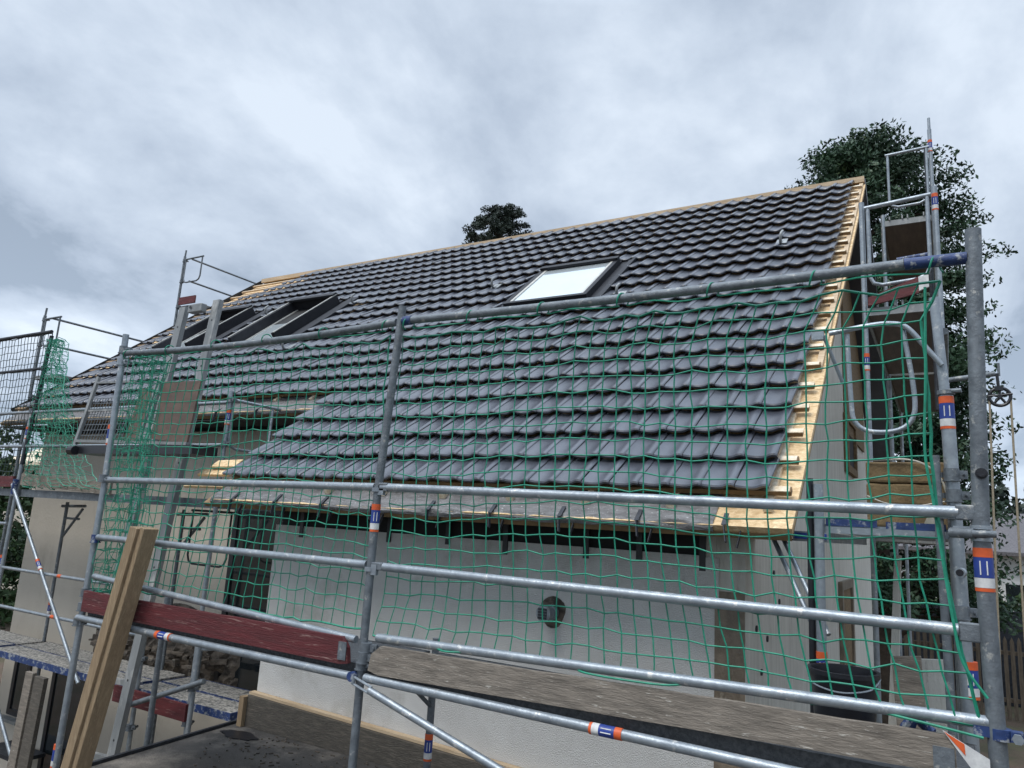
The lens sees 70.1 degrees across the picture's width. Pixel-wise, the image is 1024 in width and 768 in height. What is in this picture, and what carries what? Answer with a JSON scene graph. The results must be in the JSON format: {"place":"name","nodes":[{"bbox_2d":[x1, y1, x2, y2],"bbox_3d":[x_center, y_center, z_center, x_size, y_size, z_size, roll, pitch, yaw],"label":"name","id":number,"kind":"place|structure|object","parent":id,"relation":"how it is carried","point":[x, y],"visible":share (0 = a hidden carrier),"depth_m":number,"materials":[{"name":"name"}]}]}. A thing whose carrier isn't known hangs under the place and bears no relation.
{"place":"outdoors","nodes":[
{"label":"outdoors","id":0,"kind":"place"},
{"bbox_2d":[1,448,42,589],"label":"neighbour shed","id":1,"kind":"structure","parent":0,"point":[17,513],"depth_m":32.51,"materials":[{"name":"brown wood"}]},
{"bbox_2d":[0,598,1023,767],"bbox_3d":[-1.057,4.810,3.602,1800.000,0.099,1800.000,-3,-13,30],"label":"ground","id":2,"kind":"structure","parent":0,"point":[1016,755],"depth_m":16.24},
{"bbox_2d":[0,425,34,628],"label":"deciduous tree","id":3,"kind":"object","parent":2,"relation":"on","point":[6,592],"visible":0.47,"depth_m":24.37,"materials":[{"name":"green plant"}]},
{"bbox_2d":[7,671,36,767],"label":"plank","id":4,"kind":"object","parent":2,"relation":"on","point":[20,723],"visible":1,"depth_m":8.41,"materials":[{"name":"grey wood"}]},
{"bbox_2d":[0,433,45,587],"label":"deciduous tree","id":5,"kind":"object","parent":2,"relation":"on","point":[20,535],"visible":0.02,"depth_m":26.81,"materials":[{"name":"green plant"}]},
{"bbox_2d":[17,675,48,767],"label":"plank","id":6,"kind":"object","parent":2,"relation":"on","point":[30,734],"visible":1,"depth_m":8.21,"materials":[{"name":"grey wood"}]},
{"bbox_2d":[0,250,255,554],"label":"scaffold","id":7,"kind":"object","parent":2,"relation":"on","point":[181,301],"visible":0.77,"depth_m":13.26,"materials":[{"name":"metal"}]},
{"bbox_2d":[0,330,280,760],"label":"scaffold","id":8,"kind":"object","parent":2,"relation":"on","point":[182,698],"visible":0.73,"depth_m":8.62,"materials":[{"name":"metal"}]},
{"bbox_2d":[0,333,52,475],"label":"safety net","id":9,"kind":"object","parent":8,"relation":"attached to","point":[17,392],"visible":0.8,"depth_m":10.16,"materials":[{"name":"fabric"}]},
{"bbox_2d":[22,337,99,489],"bbox_3d":[-5.566,0.339,9.259,1.862,2.002,0.199,-3,-13,30],"label":"safety net","id":10,"kind":"object","parent":8,"relation":"attached to","point":[56,368],"visible":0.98,"depth_m":9.47,"materials":[{"name":"green fabric"}]},
{"bbox_2d":[66,299,223,759],"bbox_3d":[-3.864,2.118,7.554,2.062,6.445,0.862,-3,-13,30],"label":"ladder hoist","id":11,"kind":"object","parent":2,"relation":"on","point":[128,682],"visible":0.59,"depth_m":7.60,"materials":[{"name":"metal"}]},
{"bbox_2d":[88,634,228,671],"bbox_3d":[-4.605,3.389,9.241,2.651,0.203,0.392,-3,-13,30],"label":"rubble","id":12,"kind":"object","parent":2,"relation":"on","point":[172,657],"visible":0.45,"depth_m":8.94,"materials":[{"name":"stone"}]},
{"bbox_2d":[91,690,521,767],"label":"flat roof","id":13,"kind":"structure","parent":2,"relation":"on","point":[310,730],"depth_m":5.91,"materials":[{"name":"grey concrete"}]},
{"bbox_2d":[61,526,158,767],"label":"timber beam","id":14,"kind":"structure","parent":13,"relation":"on","point":[95,698],"depth_m":5.14,"materials":[{"name":"brown wood"}]},
{"bbox_2d":[193,736,377,767],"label":"grit","id":15,"kind":"object","parent":13,"relation":"on","point":[235,744],"visible":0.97,"depth_m":5.89,"materials":[{"name":"grey gravel"}]},
{"bbox_2d":[0,176,889,767],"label":"house","id":16,"kind":"structure","parent":2,"relation":"on","point":[802,228],"depth_m":6.79,"materials":[{"name":"grey tile"}]},
{"bbox_2d":[2,661,32,725],"bbox_3d":[-7.322,4.476,10.812,0.550,0.960,0.190,-3,-13,30],"label":"glazed door","id":17,"kind":"structure","parent":16,"relation":"in","point":[19,670],"depth_m":10.85,"materials":[{"name":"black plastic"}]},
{"bbox_2d":[37,672,84,767],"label":"glazed door","id":18,"kind":"structure","parent":16,"relation":"in","point":[58,682],"depth_m":10.24,"materials":[{"name":"black plastic"}]},
{"bbox_2d":[213,510,283,690],"bbox_3d":[-3.151,2.594,8.805,0.900,2.180,0.090,-3,-13,30],"label":"glazed door","id":19,"kind":"structure","parent":16,"relation":"in","point":[247,674],"depth_m":8.86,"materials":[{"name":"black glass"}]},
{"bbox_2d":[838,579,855,665],"bbox_3d":[4.156,3.278,9.025,0.046,1.650,1.200,-3,-13,30],"label":"gable door","id":20,"kind":"structure","parent":16,"relation":"in","point":[845,588],"depth_m":9.10,"materials":[{"name":"brown wood"}]},
{"bbox_2d":[843,412,857,477],"bbox_3d":[4.779,0.881,10.295,0.056,0.800,1.150,-3,-13,30],"label":"gable window","id":21,"kind":"structure","parent":16,"relation":"in","point":[851,445],"depth_m":10.30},
{"bbox_2d":[461,203,532,243],"bbox_3d":[-1.135,0.918,30.610,3.534,17.791,3.460,11,-13,-33],"label":"pine tree","id":22,"kind":"object","parent":2,"relation":"on","point":[499,221],"visible":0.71,"depth_m":31.16,"materials":[{"name":"green plant"}]},
{"bbox_2d":[50,227,1023,767],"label":"scaffold","id":23,"kind":"object","parent":2,"relation":"on","point":[740,733],"visible":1,"depth_m":3.49,"materials":[{"name":"metal"}]},
{"bbox_2d":[91,354,171,594],"bbox_3d":[-3.024,0.683,5.801,0.523,1.944,0.203,-3,-13,30],"label":"safety net","id":24,"kind":"object","parent":23,"relation":"attached to","point":[138,429],"visible":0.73,"depth_m":5.81,"materials":[{"name":"green fabric"}]},
{"bbox_2d":[114,335,391,629],"bbox_3d":[-1.889,0.634,5.135,2.583,1.824,0.075,-3,-13,30],"label":"safety net","id":25,"kind":"object","parent":23,"relation":"hanging from","point":[270,478],"visible":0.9,"depth_m":5.04,"materials":[{"name":"green fabric"}]},
{"bbox_2d":[123,320,393,358],"bbox_3d":[-1.977,-0.300,5.314,2.822,0.088,0.074,-3,-13,30],"label":"lashing cord","id":26,"kind":"object","parent":23,"relation":"attached to","point":[261,341],"visible":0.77,"depth_m":5.16,"materials":[{"name":"fabric"}]},
{"bbox_2d":[403,257,943,329],"bbox_3d":[0.575,-0.435,3.820,2.902,0.089,0.074,-3,-13,30],"label":"lashing cord","id":27,"kind":"object","parent":23,"relation":"attached to","point":[808,285],"visible":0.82,"depth_m":3.61,"materials":[{"name":"fabric"}]},
{"bbox_2d":[372,280,980,726],"bbox_3d":[0.540,0.508,3.670,2.983,1.829,0.124,-3,-13,30],"label":"safety net","id":28,"kind":"object","parent":23,"relation":"attached to","point":[708,460],"visible":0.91,"depth_m":3.50,"materials":[{"name":"green fabric"}]},
{"bbox_2d":[436,648,983,739],"bbox_3d":[0.500,1.371,3.453,2.911,0.061,0.100,-3,-13,30],"label":"lashing cord","id":29,"kind":"object","parent":23,"relation":"attached to","point":[894,715],"visible":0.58,"depth_m":3.29,"materials":[{"name":"fabric"}]},
{"bbox_2d":[807,663,880,721],"bbox_3d":[1.544,1.471,3.394,0.318,0.272,0.327,-3,-13,30],"label":"bucket","id":30,"kind":"object","parent":23,"relation":"on","point":[841,673],"visible":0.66,"depth_m":3.30,"materials":[{"name":"black plastic"}]},
{"bbox_2d":[900,719,935,731],"bbox_3d":[1.755,1.498,3.159,0.177,0.161,0.100,4,-11,-1],"label":"strap","id":31,"kind":"object","parent":23,"relation":"on","point":[908,723],"visible":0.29,"depth_m":3.14,"materials":[{"name":"blue fabric"}]},
{"bbox_2d":[923,287,988,698],"bbox_3d":[1.748,0.375,2.921,0.035,1.633,0.192,10,-12,-29],"label":"lashing cord","id":32,"kind":"object","parent":23,"relation":"attached to","point":[936,519],"visible":0.95,"depth_m":2.97,"materials":[{"name":"green fabric"}]},
{"bbox_2d":[772,118,979,752],"bbox_3d":[3.978,0.996,7.526,1.054,9.540,9.027,-3,-13,30],"label":"scaffold","id":33,"kind":"object","parent":2,"relation":"on","point":[912,237],"visible":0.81,"depth_m":4.30,"materials":[{"name":"metal"}]},
{"bbox_2d":[888,555,901,724],"bbox_3d":[2.249,1.842,4.307,0.222,1.630,0.065,10,-13,-30],"label":"loose board","id":34,"kind":"object","parent":33,"relation":"on","point":[895,633],"visible":0.56,"depth_m":4.38,"materials":[{"name":"grey wood"}]},
{"bbox_2d":[866,458,947,529],"bbox_3d":[2.365,0.664,4.339,0.425,0.387,0.600,-3,-13,30],"label":"insulation pack","id":35,"kind":"object","parent":33,"relation":"on","point":[898,485],"visible":0.39,"depth_m":4.16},
{"bbox_2d":[892,656,925,729],"bbox_3d":[2.063,1.980,3.728,0.190,1.119,0.169,-3,-13,30],"label":"loose board","id":36,"kind":"object","parent":33,"relation":"on","point":[909,680],"visible":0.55,"depth_m":3.85,"materials":[{"name":"wood"}]},
{"bbox_2d":[921,658,947,733],"bbox_3d":[2.300,2.055,3.938,0.260,1.080,0.189,-3,-13,30],"label":"loose board","id":37,"kind":"object","parent":33,"relation":"on","point":[934,683],"visible":0.09,"depth_m":4.05,"materials":[{"name":"grey wood"}]},
{"bbox_2d":[949,363,1012,406],"bbox_3d":[3.961,0.016,6.199,0.473,0.378,0.052,-3,-13,30],"label":"rope pulley","id":38,"kind":"object","parent":33,"relation":"hanging from","point":[999,389],"visible":0.97,"depth_m":6.12,"materials":[{"name":"metal"}]},
{"bbox_2d":[988,401,1000,655],"bbox_3d":[3.790,2.740,5.618,0.156,5.380,0.024,5,-11,-9],"label":"pulley rope","id":39,"kind":"object","parent":38,"relation":"hanging from","point":[993,505],"visible":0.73,"depth_m":5.95,"materials":[{"name":"beige fabric"}]},
{"bbox_2d":[1010,400,1023,636],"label":"pulley rope","id":40,"kind":"object","parent":38,"relation":"hanging from","point":[1017,511],"visible":1,"depth_m":5.87,"materials":[{"name":"beige fabric"}]},
{"bbox_2d":[784,118,1023,723],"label":"deciduous tree","id":41,"kind":"object","parent":2,"relation":"on","point":[861,153],"visible":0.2,"depth_m":16.32,"materials":[{"name":"green plant"}]},
{"bbox_2d":[890,480,1023,583],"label":"wood","id":42,"kind":"object","parent":2,"relation":"on","point":[1001,492],"visible":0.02,"depth_m":53.26,"materials":[{"name":"green plant"}]},
{"bbox_2d":[890,513,1023,605],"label":"bungalow","id":43,"kind":"object","parent":2,"relation":"on","point":[1010,548],"visible":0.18,"depth_m":31.36,"materials":[{"name":"white paint"}]},
{"bbox_2d":[1003,582,1023,601],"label":"window","id":44,"kind":"structure","parent":43,"relation":"in","point":[1015,591],"depth_m":30.88,"materials":[{"name":"black glass"}]},
{"bbox_2d":[901,604,1023,707],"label":"panel fence","id":45,"kind":"object","parent":2,"relation":"on","point":[1019,635],"depth_m":20.31,"materials":[{"name":"wood"}]},
{"bbox_2d":[902,631,1023,721],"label":"picket fence","id":46,"kind":"object","parent":2,"relation":"on","point":[1008,699],"visible":0.15,"depth_m":18.65,"materials":[{"name":"brown wood"}]},
{"bbox_2d":[911,585,1023,610],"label":"hedge","id":47,"kind":"object","parent":2,"relation":"on","point":[1018,600],"visible":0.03,"depth_m":24.00,"materials":[{"name":"green plant"}]},
{"bbox_2d":[0,0,1023,512],"label":"sky","id":48,"kind":"structure","parent":0,"point":[259,139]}
]}

